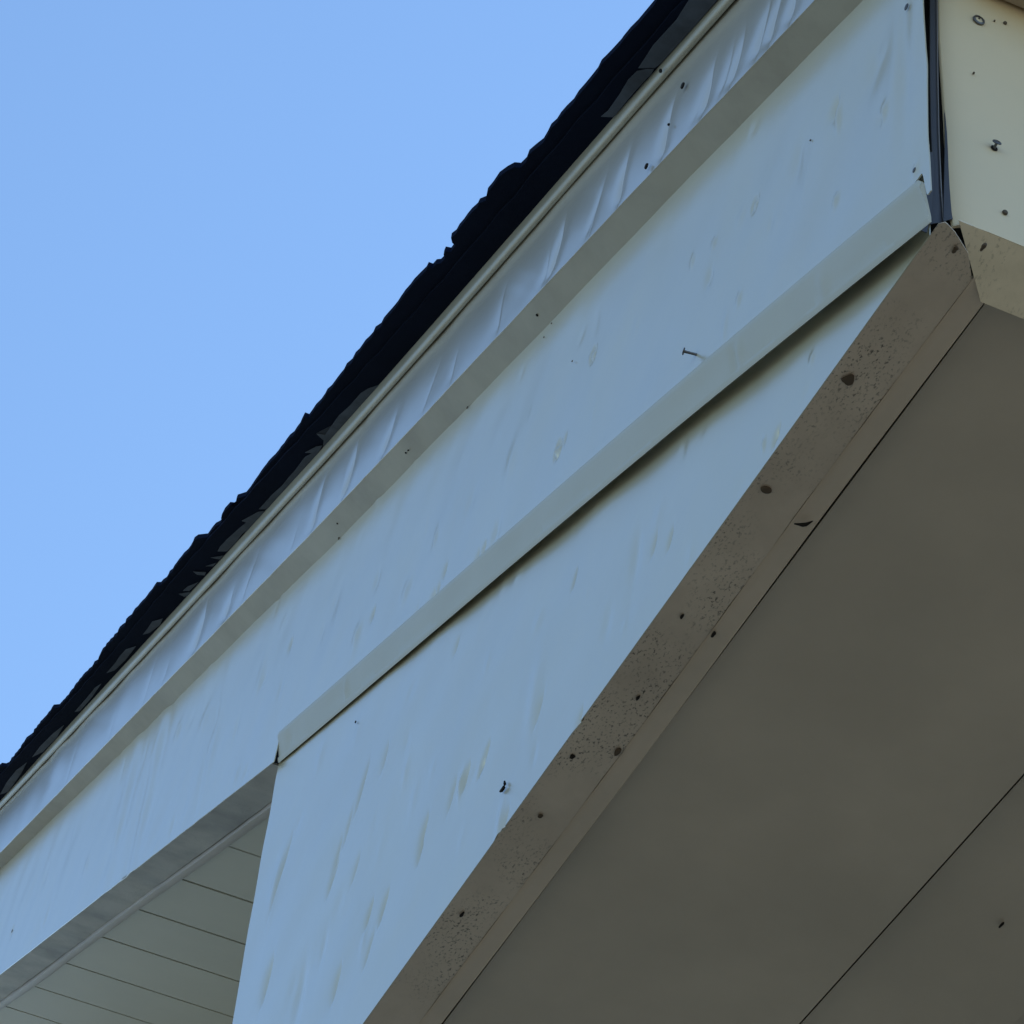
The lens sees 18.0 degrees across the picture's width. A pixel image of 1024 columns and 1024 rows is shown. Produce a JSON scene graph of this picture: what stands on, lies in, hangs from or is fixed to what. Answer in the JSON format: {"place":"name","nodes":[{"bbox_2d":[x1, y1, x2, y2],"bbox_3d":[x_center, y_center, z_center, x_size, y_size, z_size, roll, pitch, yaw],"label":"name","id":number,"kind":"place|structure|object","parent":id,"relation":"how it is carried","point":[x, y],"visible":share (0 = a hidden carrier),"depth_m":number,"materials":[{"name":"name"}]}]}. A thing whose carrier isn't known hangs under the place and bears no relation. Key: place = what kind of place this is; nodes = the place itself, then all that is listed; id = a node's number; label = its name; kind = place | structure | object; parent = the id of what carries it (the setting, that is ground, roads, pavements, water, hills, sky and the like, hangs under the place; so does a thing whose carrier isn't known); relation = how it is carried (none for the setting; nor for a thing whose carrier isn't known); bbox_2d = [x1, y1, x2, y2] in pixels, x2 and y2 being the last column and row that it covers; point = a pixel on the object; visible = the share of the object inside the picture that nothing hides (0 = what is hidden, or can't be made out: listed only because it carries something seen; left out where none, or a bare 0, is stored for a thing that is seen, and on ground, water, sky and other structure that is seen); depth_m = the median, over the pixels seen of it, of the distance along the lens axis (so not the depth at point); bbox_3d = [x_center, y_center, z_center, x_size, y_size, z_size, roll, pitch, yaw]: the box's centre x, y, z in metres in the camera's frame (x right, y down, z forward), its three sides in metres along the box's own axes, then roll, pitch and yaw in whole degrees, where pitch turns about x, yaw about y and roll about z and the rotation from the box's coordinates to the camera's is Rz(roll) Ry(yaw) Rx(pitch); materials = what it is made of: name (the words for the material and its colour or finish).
{"place":"outdoors","nodes":[
{"label":"outdoors","id":0,"kind":"place"},
{"bbox_2d":[0,0,653,763],"label":"sky","id":1,"kind":"structure","parent":0,"point":[208,208],"materials":[{"name":"blue"}]},
{"bbox_2d":[0,0,1023,1023],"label":"house","id":2,"kind":"structure","parent":0,"point":[501,510],"depth_m":4.00,"materials":[{"name":"white metal"}]},
{"bbox_2d":[499,781,505,792],"bbox_3d":[-0.011,0.335,3.933,0.004,0.013,0.016,20,-46,-13],"label":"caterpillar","id":3,"kind":"object","parent":2,"relation":"attached to","point":[502,789],"visible":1,"depth_m":3.93},
{"bbox_2d":[614,748,620,755],"bbox_3d":[0.123,0.279,3.758,0.006,0.004,0.015,20,-46,-13],"label":"dirt lump","id":4,"kind":"object","parent":2,"relation":"attached to","point":[617,751],"visible":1,"depth_m":3.76,"materials":[{"name":"brown soil"}]},
{"bbox_2d":[761,486,771,493],"bbox_3d":[0.270,-0.023,3.432,0.013,0.004,0.010,20,-46,-13],"label":"dirt lump","id":5,"kind":"object","parent":2,"relation":"attached to","point":[766,489],"visible":1,"depth_m":3.43,"materials":[{"name":"brown soil"}]},
{"bbox_2d":[794,521,812,526],"bbox_3d":[0.312,0.013,3.456,0.021,0.005,0.006,-8,-46,15],"label":"twig","id":6,"kind":"object","parent":2,"relation":"attached to","point":[804,524],"visible":1,"depth_m":3.46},
{"bbox_2d":[841,374,853,385],"bbox_3d":[0.346,-0.135,3.309,0.015,0.003,0.014,-23,-52,27],"label":"dirt lump","id":7,"kind":"object","parent":2,"relation":"attached to","point":[847,380],"visible":1,"depth_m":3.31,"materials":[{"name":"brown soil"}]},
{"bbox_2d":[952,246,958,253],"bbox_3d":[0.435,-0.258,3.172,0.006,0.003,0.010,20,-46,-13],"label":"dirt lump","id":8,"kind":"object","parent":2,"relation":"attached to","point":[955,249],"visible":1,"depth_m":3.17,"materials":[{"name":"brown soil"}]},
{"bbox_2d":[980,243,986,250],"bbox_3d":[0.462,-0.259,3.163,0.005,0.004,0.012,20,-46,-13],"label":"dirt lump","id":9,"kind":"object","parent":2,"relation":"attached to","point":[983,246],"visible":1,"depth_m":3.16,"materials":[{"name":"brown soil"}]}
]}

